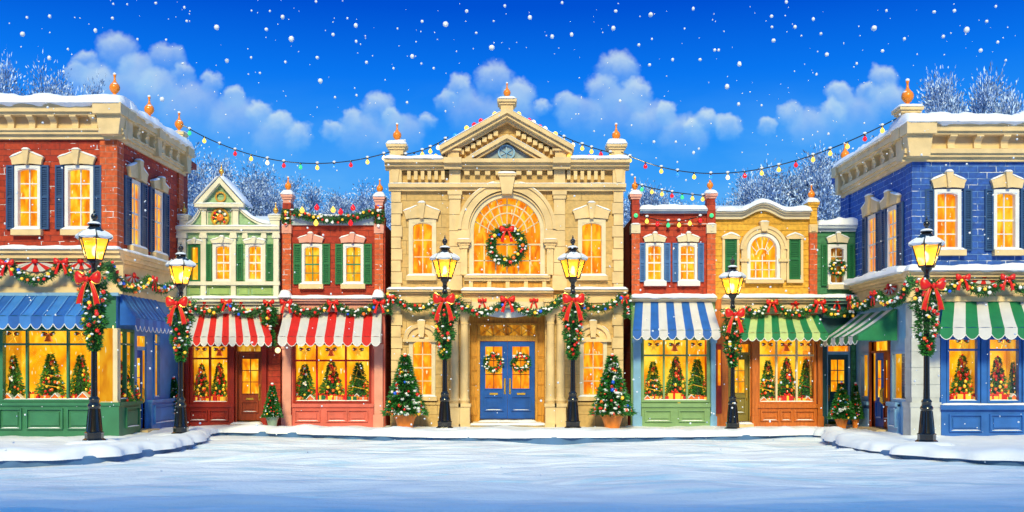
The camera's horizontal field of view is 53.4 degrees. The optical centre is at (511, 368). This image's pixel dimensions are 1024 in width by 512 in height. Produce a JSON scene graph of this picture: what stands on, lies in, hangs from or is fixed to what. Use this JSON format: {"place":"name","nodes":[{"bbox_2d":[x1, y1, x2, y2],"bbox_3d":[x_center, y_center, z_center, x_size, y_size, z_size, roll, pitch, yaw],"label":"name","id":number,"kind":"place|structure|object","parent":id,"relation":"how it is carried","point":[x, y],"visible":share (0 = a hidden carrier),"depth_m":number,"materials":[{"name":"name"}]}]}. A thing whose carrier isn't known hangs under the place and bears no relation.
{"place":"outdoors","nodes":[
{"label":"outdoors","id":0,"kind":"place"},
{"bbox_2d":[384,82,630,426],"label":"stone hall","id":1,"kind":"structure","parent":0,"point":[537,200],"depth_m":31.90,"materials":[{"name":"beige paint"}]},
{"bbox_2d":[181,124,389,169],"bbox_3d":[-7.109,-6.971,31.899,6.627,1.485,0.124,0,0,2],"label":"light string","id":2,"kind":"object","parent":1,"relation":"attached to","point":[300,167],"visible":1,"depth_m":31.88,"materials":[{"name":"multicoloured plastic"}]},
{"bbox_2d":[383,292,440,314],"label":"garland","id":3,"kind":"object","parent":1,"relation":"attached to","point":[393,298],"visible":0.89,"depth_m":31.51,"materials":[{"name":"green plant"}]},
{"bbox_2d":[403,201,439,280],"bbox_3d":[-2.831,-4.021,31.994,1.182,2.492,0.411,0,0,0],"label":"window","id":4,"kind":"structure","parent":1,"relation":"in","point":[421,268],"depth_m":31.95,"materials":[{"name":"yellow glass"}]},
{"bbox_2d":[403,319,439,400],"bbox_3d":[-2.837,-0.277,31.980,1.165,2.555,0.439,0,0,0],"label":"window","id":5,"kind":"structure","parent":1,"relation":"in","point":[422,350],"depth_m":31.99,"materials":[{"name":"yellow glass"}]},
{"bbox_2d":[480,341,506,418],"bbox_3d":[-0.581,0.356,32.446,0.862,2.462,0.149,0,0,0],"label":"door","id":6,"kind":"structure","parent":1,"relation":"in","point":[491,384],"depth_m":32.46,"materials":[{"name":"blue paint"}]},
{"bbox_2d":[485,223,528,268],"bbox_3d":[-0.155,-3.856,31.833,1.423,1.446,0.480,0,0,0],"label":"wreath","id":7,"kind":"object","parent":1,"relation":"attached to","point":[509,230],"visible":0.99,"depth_m":31.75,"materials":[{"name":"green plant"}]},
{"bbox_2d":[469,194,544,273],"bbox_3d":[-0.156,-4.195,32.110,2.375,2.660,0.260,0,0,0],"label":"great window","id":8,"kind":"structure","parent":1,"relation":"in","point":[516,210],"depth_m":32.17,"materials":[{"name":"yellow glass"}]},
{"bbox_2d":[454,293,562,317],"bbox_3d":[-0.159,-1.956,31.376,3.740,0.808,0.406,0,0,0],"label":"garland","id":9,"kind":"object","parent":1,"relation":"attached to","point":[511,302],"visible":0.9,"depth_m":31.31,"materials":[{"name":"green plant"}]},
{"bbox_2d":[508,341,534,418],"bbox_3d":[0.291,0.356,32.446,0.867,2.462,0.149,0,0,0],"label":"door","id":10,"kind":"structure","parent":1,"relation":"in","point":[521,387],"depth_m":32.46,"materials":[{"name":"blue paint"}]},
{"bbox_2d":[572,201,610,280],"bbox_3d":[2.494,-4.019,31.995,1.208,2.488,0.410,0,0,0],"label":"window","id":11,"kind":"structure","parent":1,"relation":"in","point":[591,232],"depth_m":31.95,"materials":[{"name":"yellow glass"}]},
{"bbox_2d":[575,319,611,400],"bbox_3d":[2.538,-0.274,31.981,1.165,2.548,0.437,0,0,0],"label":"window","id":12,"kind":"structure","parent":1,"relation":"in","point":[591,360],"depth_m":32.06,"materials":[{"name":"yellow glass"}]},
{"bbox_2d":[575,292,632,318],"bbox_3d":[2.798,-1.953,31.583,1.994,0.873,0.421,0,0,0],"label":"garland","id":13,"kind":"object","parent":1,"relation":"attached to","point":[609,305],"visible":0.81,"depth_m":31.51,"materials":[{"name":"green plant"}]},
{"bbox_2d":[621,118,895,179],"bbox_3d":[7.249,-6.342,30.032,8.448,1.232,0.794,0,0,30],"label":"light string","id":14,"kind":"object","parent":1,"relation":"attached to","point":[882,130],"visible":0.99,"depth_m":30.19,"materials":[{"name":"multicoloured plastic"}]},
{"bbox_2d":[0,435,1023,511],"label":"street","id":15,"kind":"structure","parent":0,"point":[221,473],"depth_m":18.26,"materials":[{"name":"white snow"}]},
{"bbox_2d":[0,424,1023,460],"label":"pavement","id":16,"kind":"structure","parent":0,"point":[986,448],"depth_m":26.90,"materials":[{"name":"white snow"}]},
{"bbox_2d":[64,209,120,444],"bbox_3d":[-10.093,-0.900,24.627,1.489,5.954,1.167,0,0,0],"label":"street lamp","id":17,"kind":"object","parent":16,"relation":"on","point":[95,244],"visible":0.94,"depth_m":24.50,"materials":[{"name":"black metal"}]},
{"bbox_2d":[73,269,114,351],"bbox_3d":[-10.116,-1.387,24.646,1.019,1.988,1.043,0,0,0],"label":"fir spray","id":18,"kind":"object","parent":17,"relation":"attached to","point":[92,285],"visible":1,"depth_m":24.46,"materials":[{"name":"green plant"}]},
{"bbox_2d":[158,242,207,437],"bbox_3d":[-8.893,-0.680,27.373,1.377,5.476,1.120,0,0,0],"label":"street lamp","id":19,"kind":"object","parent":16,"relation":"on","point":[180,266],"visible":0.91,"depth_m":27.24,"materials":[{"name":"black metal"}]},
{"bbox_2d":[164,296,198,362],"bbox_3d":[-8.904,-1.057,27.343,0.893,1.810,0.917,0,0,27],"label":"fir spray","id":20,"kind":"object","parent":19,"relation":"attached to","point":[179,306],"visible":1,"depth_m":27.20,"materials":[{"name":"green plant"}]},
{"bbox_2d":[261,383,283,425],"bbox_3d":[-7.313,1.105,31.096,0.725,1.370,0.697,0,0,0],"label":"potted tree","id":21,"kind":"object","parent":16,"relation":"on","point":[272,414],"visible":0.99,"depth_m":30.98,"materials":[{"name":"green plant"}]},
{"bbox_2d":[379,353,428,427],"bbox_3d":[-3.269,0.667,30.985,1.550,2.298,1.559,0,0,0],"label":"potted tree","id":22,"kind":"object","parent":16,"relation":"on","point":[404,405],"visible":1,"depth_m":30.76,"materials":[{"name":"plant"}]},
{"bbox_2d":[425,235,464,429],"bbox_3d":[-1.984,-0.920,29.765,1.469,5.998,1.187,0,0,-20],"label":"street lamp","id":23,"kind":"object","parent":16,"relation":"on","point":[444,259],"visible":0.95,"depth_m":29.64,"materials":[{"name":"black metal"}]},
{"bbox_2d":[429,293,462,359],"bbox_3d":[-1.943,-1.225,29.759,1.085,2.014,1.112,0,0,0],"label":"fir spray","id":24,"kind":"object","parent":23,"relation":"attached to","point":[445,309],"visible":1,"depth_m":29.62,"materials":[{"name":"green plant"}]},
{"bbox_2d":[554,235,594,429],"bbox_3d":[1.780,-0.920,29.772,1.514,5.998,1.161,0,0,0],"label":"street lamp","id":25,"kind":"object","parent":16,"relation":"on","point":[572,264],"visible":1,"depth_m":29.64,"materials":[{"name":"black metal"}]},
{"bbox_2d":[555,292,589,360],"bbox_3d":[1.797,-1.238,29.775,1.077,2.020,0.990,0,0,-20],"label":"fir spray","id":26,"kind":"object","parent":25,"relation":"attached to","point":[570,318],"visible":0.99,"depth_m":29.61,"materials":[{"name":"green plant"}]},
{"bbox_2d":[588,353,635,427],"bbox_3d":[3.058,0.672,30.993,1.595,2.299,1.562,0,0,0],"label":"potted tree","id":27,"kind":"object","parent":16,"relation":"on","point":[612,393],"visible":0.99,"depth_m":30.76,"materials":[{"name":"plant"}]},
{"bbox_2d":[717,256,745,428],"bbox_3d":[6.410,-0.621,29.588,1.321,5.346,1.119,0,0,0],"label":"street lamp","id":28,"kind":"object","parent":16,"relation":"on","point":[732,277],"visible":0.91,"depth_m":29.48,"materials":[{"name":"black metal"}]},
{"bbox_2d":[718,307,745,367],"bbox_3d":[6.435,-0.910,29.577,0.913,1.788,0.957,0,0,0],"label":"fir spray","id":29,"kind":"object","parent":28,"relation":"attached to","point":[734,317],"visible":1,"depth_m":29.43,"materials":[{"name":"green plant"}]},
{"bbox_2d":[826,381,855,427],"bbox_3d":[9.962,1.090,30.789,0.955,1.454,0.922,0,0,0],"label":"potted tree","id":30,"kind":"object","parent":16,"relation":"on","point":[842,412],"visible":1,"depth_m":30.66,"materials":[{"name":"plant"}]},
{"bbox_2d":[902,216,955,445],"bbox_3d":[9.882,-0.785,24.249,1.380,5.704,1.147,0,0,22],"label":"street lamp","id":31,"kind":"object","parent":16,"relation":"on","point":[926,250],"visible":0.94,"depth_m":24.13,"materials":[{"name":"black metal"}]},
{"bbox_2d":[907,277,945,357],"bbox_3d":[9.864,-1.208,24.246,0.892,1.904,0.942,0,0,22],"label":"fir spray","id":32,"kind":"object","parent":31,"relation":"attached to","point":[925,296],"visible":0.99,"depth_m":24.09,"materials":[{"name":"green plant"}]},
{"bbox_2d":[0,0,1023,228],"label":"sky","id":33,"kind":"structure","parent":0,"point":[347,127],"materials":[{"name":"blue"}]},
{"bbox_2d":[1,0,1023,475],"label":"falling snow","id":34,"kind":"structure","parent":0,"point":[445,24],"depth_m":21.27,"materials":[{"name":"white snow"}]},
{"bbox_3d":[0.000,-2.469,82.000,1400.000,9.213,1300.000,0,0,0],"label":"terrain","id":35,"kind":"structure","parent":0,"visible":0},
{"bbox_2d":[0,48,33,95],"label":"frosted tree","id":36,"kind":"object","parent":35,"relation":"on","point":[3,75],"visible":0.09,"depth_m":64.99,"materials":[{"name":"white plant"}]},
{"bbox_2d":[17,50,71,95],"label":"frosted tree","id":37,"kind":"object","parent":35,"relation":"on","point":[43,89],"visible":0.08,"depth_m":67.06,"materials":[{"name":"white plant"}]},
{"bbox_2d":[0,73,196,436],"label":"corner shop","id":38,"kind":"structure","parent":35,"relation":"on","point":[40,180],"depth_m":27.40,"materials":[{"name":"red brick"}]},
{"bbox_2d":[6,331,21,392],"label":"shop window","id":39,"kind":"structure","parent":38,"relation":"in","point":[10,349],"depth_m":28.04,"materials":[{"name":"yellow glass"}]},
{"bbox_2d":[5,354,24,398],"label":"display tree","id":40,"kind":"object","parent":38,"relation":"on","point":[15,387],"visible":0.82,"depth_m":27.82,"materials":[{"name":"green plant"}]},
{"bbox_2d":[10,147,44,235],"bbox_3d":[-13.026,-4.759,27.395,0.919,2.347,0.410,0,0,0],"label":"window","id":41,"kind":"structure","parent":38,"relation":"in","point":[26,177],"depth_m":27.35,"materials":[{"name":"glass"}]},
{"bbox_2d":[0,328,90,401],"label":"shop window","id":42,"kind":"structure","parent":38,"relation":"in","point":[65,346],"depth_m":28.50,"materials":[{"name":"yellow glass"}]},
{"bbox_2d":[34,352,65,397],"bbox_3d":[-12.656,0.243,27.905,1.088,1.411,1.105,0,0,33],"label":"display tree","id":43,"kind":"object","parent":38,"relation":"on","point":[50,383],"visible":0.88,"depth_m":27.79,"materials":[{"name":"green plant"}]},
{"bbox_2d":[0,258,106,285],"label":"garland","id":44,"kind":"object","parent":38,"relation":"attached to","point":[7,264],"visible":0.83,"depth_m":26.89,"materials":[{"name":"green plant"}]},
{"bbox_2d":[58,147,96,235],"bbox_3d":[-11.682,-4.757,27.396,1.037,2.343,0.409,0,0,0],"label":"window","id":45,"kind":"structure","parent":38,"relation":"in","point":[78,193],"depth_m":27.40,"materials":[{"name":"glass"}]},
{"bbox_2d":[65,353,90,396],"bbox_3d":[-11.826,0.252,27.911,0.975,1.386,0.968,0,0,-25],"label":"display tree","id":46,"kind":"object","parent":38,"relation":"on","point":[82,383],"visible":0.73,"depth_m":27.80,"materials":[{"name":"green plant"}]},
{"bbox_2d":[97,326,134,401],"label":"shop window","id":47,"kind":"structure","parent":38,"relation":"in","point":[105,357],"depth_m":27.34,"materials":[{"name":"yellow glass"}]},
{"bbox_2d":[126,159,148,254],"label":"window","id":48,"kind":"structure","parent":38,"relation":"in","point":[136,169],"depth_m":28.65,"materials":[{"name":"yellow glass"}]},
{"bbox_2d":[103,259,175,295],"bbox_3d":[-10.235,-2.417,28.176,0.399,0.827,4.581,0,0,2],"label":"garland","id":49,"kind":"object","parent":38,"relation":"attached to","point":[149,281],"visible":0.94,"depth_m":27.65,"materials":[{"name":"green plant"}]},
{"bbox_2d":[143,332,160,402],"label":"shop window","id":50,"kind":"structure","parent":38,"relation":"in","point":[156,336],"depth_m":30.44,"materials":[{"name":"yellow glass"}]},
{"bbox_2d":[150,176,168,260],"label":"window","id":51,"kind":"structure","parent":38,"relation":"in","point":[161,185],"depth_m":30.31,"materials":[{"name":"yellow glass"}]},
{"bbox_2d":[188,136,250,215],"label":"frosted tree","id":52,"kind":"object","parent":35,"relation":"on","point":[196,178],"visible":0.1,"depth_m":57.35,"materials":[{"name":"white plant"}]},
{"bbox_2d":[175,164,281,425],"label":"gabled house","id":53,"kind":"structure","parent":35,"relation":"on","point":[210,240],"depth_m":31.94,"materials":[{"name":"white paint"}]},
{"bbox_2d":[186,237,201,280],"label":"window","id":54,"kind":"structure","parent":53,"relation":"in","point":[194,244],"depth_m":31.95,"materials":[{"name":"yellow glass"}]},
{"bbox_2d":[190,344,229,403],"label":"shop window","id":55,"kind":"structure","parent":53,"relation":"in","point":[210,361],"depth_m":32.05,"materials":[{"name":"glass"}]},
{"bbox_2d":[208,362,226,396],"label":"display tree","id":56,"kind":"object","parent":53,"relation":"on","point":[219,386],"visible":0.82,"depth_m":32.39,"materials":[{"name":"green plant"}]},
{"bbox_2d":[210,235,232,280],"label":"window","id":57,"kind":"structure","parent":53,"relation":"in","point":[221,244],"depth_m":32.02,"materials":[{"name":"yellow glass"}]},
{"bbox_2d":[189,299,273,318],"bbox_3d":[-8.708,-1.858,31.658,2.686,0.645,0.399,0,0,0],"label":"garland","id":58,"kind":"object","parent":53,"relation":"attached to","point":[229,305],"visible":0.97,"depth_m":31.59,"materials":[{"name":"green plant"}]},
{"bbox_2d":[238,353,260,419],"bbox_3d":[-8.269,0.569,32.106,0.737,2.113,0.149,0,0,0],"label":"door","id":59,"kind":"structure","parent":53,"relation":"in","point":[249,366],"depth_m":32.12,"materials":[{"name":"brown wood"}]},
{"bbox_2d":[242,236,265,280],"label":"window","id":60,"kind":"structure","parent":53,"relation":"in","point":[253,245],"depth_m":32.06,"materials":[{"name":"yellow glass"}]},
{"bbox_2d":[260,305,280,352],"bbox_3d":[-7.500,-1.242,31.453,0.696,1.515,0.736,0,0,0],"label":"fir spray","id":61,"kind":"object","parent":53,"relation":"attached to","point":[269,314],"visible":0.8,"depth_m":31.39,"materials":[{"name":"green plant"}]},
{"bbox_2d":[231,151,283,215],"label":"frosted tree","id":62,"kind":"object","parent":35,"relation":"on","point":[249,193],"visible":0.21,"depth_m":59.20,"materials":[{"name":"white plant"}]},
{"bbox_2d":[247,177,314,215],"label":"frosted tree","id":63,"kind":"object","parent":35,"relation":"on","point":[269,199],"visible":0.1,"depth_m":59.00,"materials":[{"name":"white plant"}]},
{"bbox_2d":[276,180,329,213],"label":"frosted tree","id":64,"kind":"object","parent":35,"relation":"on","point":[308,197],"visible":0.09,"depth_m":61.00,"materials":[{"name":"white plant"}]},
{"bbox_2d":[278,176,391,426],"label":"brick shop","id":65,"kind":"structure","parent":35,"relation":"on","point":[313,259],"depth_m":31.93,"materials":[{"name":"red brick"}]},
{"bbox_2d":[296,363,315,399],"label":"display tree","id":66,"kind":"object","parent":65,"relation":"on","point":[305,391],"visible":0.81,"depth_m":32.37,"materials":[{"name":"green plant"}]},
{"bbox_2d":[298,231,324,288],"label":"window","id":67,"kind":"structure","parent":65,"relation":"in","point":[311,253],"depth_m":31.95,"materials":[{"name":"yellow glass"}]},
{"bbox_2d":[318,361,344,400],"bbox_3d":[-5.780,0.422,32.479,1.181,1.407,1.170,0,0,33],"label":"display tree","id":68,"kind":"object","parent":65,"relation":"on","point":[332,387],"visible":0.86,"depth_m":32.35,"materials":[{"name":"green plant"}]},
{"bbox_2d":[293,343,370,402],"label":"shop window","id":69,"kind":"structure","parent":65,"relation":"in","point":[344,358],"depth_m":33.10,"materials":[{"name":"glass"}]},
{"bbox_2d":[280,299,384,317],"bbox_3d":[-5.559,-1.881,31.662,3.285,0.625,0.407,0,0,0],"label":"garland","id":70,"kind":"object","parent":65,"relation":"attached to","point":[328,305],"visible":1,"depth_m":31.58,"materials":[{"name":"green plant"}]},
{"bbox_2d":[290,208,376,224],"bbox_3d":[-5.544,-4.772,31.753,2.738,0.570,0.408,0,0,0],"label":"garland","id":71,"kind":"object","parent":65,"relation":"attached to","point":[353,217],"visible":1,"depth_m":31.68,"materials":[{"name":"green plant"}]},
{"bbox_2d":[339,232,365,288],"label":"window","id":72,"kind":"structure","parent":65,"relation":"in","point":[352,272],"depth_m":31.95,"materials":[{"name":"yellow glass"}]},
{"bbox_2d":[347,361,368,400],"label":"display tree","id":73,"kind":"object","parent":65,"relation":"on","point":[359,382],"visible":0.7,"depth_m":32.38,"materials":[{"name":"green plant"}]},
{"bbox_2d":[327,180,390,225],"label":"frosted tree","id":74,"kind":"object","parent":35,"relation":"on","point":[361,198],"visible":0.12,"depth_m":60.80,"materials":[{"name":"white plant"}]},
{"bbox_2d":[0,431,1023,467],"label":"kerb","id":75,"kind":"structure","parent":35,"relation":"on","point":[85,460],"depth_m":28.06,"materials":[{"name":"stone"}]},
{"bbox_2d":[623,180,686,226],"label":"frosted tree","id":76,"kind":"object","parent":35,"relation":"on","point":[644,200],"visible":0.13,"depth_m":59.48,"materials":[{"name":"white plant"}]},
{"bbox_2d":[623,177,719,426],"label":"brick shop","id":77,"kind":"structure","parent":35,"relation":"on","point":[687,299],"depth_m":31.91,"materials":[{"name":"red brick"}]},
{"bbox_2d":[644,360,662,398],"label":"display tree","id":78,"kind":"object","parent":77,"relation":"on","point":[653,383],"visible":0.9,"depth_m":32.39,"materials":[{"name":"green plant"}]},
{"bbox_2d":[643,231,666,285],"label":"window","id":79,"kind":"structure","parent":77,"relation":"in","point":[654,252],"depth_m":31.95,"materials":[{"name":"yellow glass"}]},
{"bbox_2d":[665,356,685,395],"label":"display tree","id":80,"kind":"object","parent":77,"relation":"on","point":[677,376],"visible":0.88,"depth_m":32.38,"materials":[{"name":"green plant"}]},
{"bbox_2d":[642,338,708,401],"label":"shop window","id":81,"kind":"structure","parent":77,"relation":"in","point":[664,356],"depth_m":33.10,"materials":[{"name":"yellow glass"}]},
{"bbox_2d":[676,231,700,285],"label":"window","id":82,"kind":"structure","parent":77,"relation":"in","point":[687,272],"depth_m":31.95,"materials":[{"name":"yellow glass"}]},
{"bbox_2d":[685,358,705,396],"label":"display tree","id":83,"kind":"object","parent":77,"relation":"on","point":[697,383],"visible":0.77,"depth_m":32.39,"materials":[{"name":"green plant"}]},
{"bbox_2d":[715,184,827,427],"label":"yellow house","id":84,"kind":"structure","parent":35,"relation":"on","point":[772,237],"depth_m":31.93,"materials":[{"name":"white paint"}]},
{"bbox_2d":[729,355,747,420],"bbox_3d":[7.138,0.600,32.106,0.625,2.100,0.149,0,0,0],"label":"door","id":85,"kind":"structure","parent":84,"relation":"in","point":[741,372],"depth_m":32.12,"materials":[{"name":"green paint"}]},
{"bbox_2d":[747,233,779,278],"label":"arched window","id":86,"kind":"structure","parent":84,"relation":"in","point":[761,264],"depth_m":32.13,"materials":[{"name":"yellow glass"}]},
{"bbox_2d":[760,359,778,400],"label":"display tree","id":87,"kind":"object","parent":84,"relation":"on","point":[767,390],"visible":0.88,"depth_m":32.39,"materials":[{"name":"green plant"}]},
{"bbox_2d":[743,299,825,317],"bbox_3d":[8.442,-1.883,31.658,2.591,0.665,0.385,0,0,0],"label":"garland","id":88,"kind":"object","parent":84,"relation":"attached to","point":[789,312],"visible":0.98,"depth_m":31.59,"materials":[{"name":"green plant"}]},
{"bbox_2d":[758,339,815,403],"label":"shop window","id":89,"kind":"structure","parent":84,"relation":"in","point":[777,355],"depth_m":33.10,"materials":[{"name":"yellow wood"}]},
{"bbox_2d":[777,357,798,397],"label":"display tree","id":90,"kind":"object","parent":84,"relation":"on","point":[786,387],"visible":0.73,"depth_m":32.39,"materials":[{"name":"green plant"}]},
{"bbox_2d":[728,158,839,220],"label":"frosted tree","id":91,"kind":"object","parent":35,"relation":"on","point":[765,192],"visible":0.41,"depth_m":57.45,"materials":[{"name":"white plant"}]},
{"bbox_2d":[776,138,850,220],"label":"frosted tree","id":92,"kind":"object","parent":35,"relation":"on","point":[820,184],"visible":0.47,"depth_m":56.95,"materials":[{"name":"white plant"}]},
{"bbox_2d":[816,217,857,426],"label":"narrow house","id":93,"kind":"structure","parent":35,"relation":"on","point":[835,239],"depth_m":32.00,"materials":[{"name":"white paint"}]},
{"bbox_2d":[826,231,849,288],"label":"window","id":94,"kind":"structure","parent":93,"relation":"in","point":[835,251],"depth_m":31.95,"materials":[{"name":"white paint"}]},
{"bbox_2d":[828,355,847,420],"bbox_3d":[10.262,0.600,32.106,0.675,2.100,0.149,0,0,0],"label":"door","id":95,"kind":"structure","parent":93,"relation":"in","point":[837,364],"depth_m":32.12,"materials":[{"name":"teal paint"}]},
{"bbox_2d":[819,78,1023,435],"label":"corner shop","id":96,"kind":"structure","parent":35,"relation":"on","point":[914,192],"depth_m":27.40,"materials":[{"name":"blue brick"}]},
{"bbox_2d":[861,353,874,400],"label":"shop window","id":97,"kind":"structure","parent":96,"relation":"in","point":[864,356],"depth_m":31.35,"materials":[{"name":"glass"}]},
{"bbox_2d":[861,194,880,275],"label":"window","id":98,"kind":"structure","parent":96,"relation":"in","point":[871,205],"depth_m":30.45,"materials":[{"name":"yellow glass"}]},
{"bbox_2d":[875,353,883,426],"bbox_3d":[10.886,0.623,30.187,0.149,2.188,0.659,0,0,0],"label":"door","id":99,"kind":"structure","parent":96,"relation":"in","point":[879,357],"depth_m":30.27,"materials":[{"name":"blue paint"}]},
{"bbox_2d":[846,273,915,311],"bbox_3d":[10.398,-2.067,28.801,0.404,0.905,4.861,0,0,0],"label":"garland","id":100,"kind":"object","parent":96,"relation":"attached to","point":[866,304],"visible":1,"depth_m":28.56,"materials":[{"name":"green plant"}]},
{"bbox_2d":[879,189,900,270],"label":"window","id":101,"kind":"structure","parent":96,"relation":"in","point":[890,198],"depth_m":28.85,"materials":[{"name":"yellow glass"}]},
{"bbox_2d":[891,351,905,401],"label":"shop window","id":102,"kind":"structure","parent":96,"relation":"in","point":[896,356],"depth_m":28.85,"materials":[{"name":"yellow glass"}]},
{"bbox_2d":[930,169,966,255],"bbox_3d":[11.720,-4.195,27.394,0.962,2.311,0.413,0,0,0],"label":"window","id":103,"kind":"structure","parent":96,"relation":"in","point":[947,228],"depth_m":27.36,"materials":[{"name":"yellow glass"}]},
{"bbox_2d":[949,354,974,399],"bbox_3d":[12.328,0.276,27.902,0.871,1.391,0.879,0,0,0],"label":"display tree","id":104,"kind":"object","parent":96,"relation":"on","point":[963,379],"visible":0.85,"depth_m":27.80,"materials":[{"name":"green plant"}]},
{"bbox_2d":[946,337,979,402],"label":"shop window","id":105,"kind":"structure","parent":96,"relation":"in","point":[953,351],"depth_m":27.38,"materials":[{"name":"yellow glass"}]},
{"bbox_2d":[931,273,1023,297],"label":"garland","id":106,"kind":"object","parent":96,"relation":"attached to","point":[1003,283],"visible":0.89,"depth_m":26.89,"materials":[{"name":"green plant"}]},
{"bbox_2d":[961,337,1021,402],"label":"shop window","id":107,"kind":"structure","parent":96,"relation":"in","point":[1014,351],"depth_m":27.74,"materials":[{"name":"yellow glass"}]},
{"bbox_2d":[990,355,1009,395],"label":"display tree","id":108,"kind":"object","parent":96,"relation":"on","point":[998,378],"visible":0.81,"depth_m":27.80,"materials":[{"name":"green plant"}]},
{"bbox_2d":[989,170,1023,255],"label":"window","id":109,"kind":"structure","parent":96,"relation":"in","point":[1006,220],"depth_m":27.35,"materials":[{"name":"yellow glass"}]},
{"bbox_2d":[913,66,967,112],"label":"frosted tree","id":110,"kind":"object","parent":35,"relation":"on","point":[937,107],"visible":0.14,"depth_m":64.15,"materials":[{"name":"white plant"}]},
{"bbox_2d":[921,61,1023,114],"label":"frosted tree","id":111,"kind":"object","parent":35,"relation":"on","point":[989,89],"visible":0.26,"depth_m":63.38,"materials":[{"name":"white plant"}]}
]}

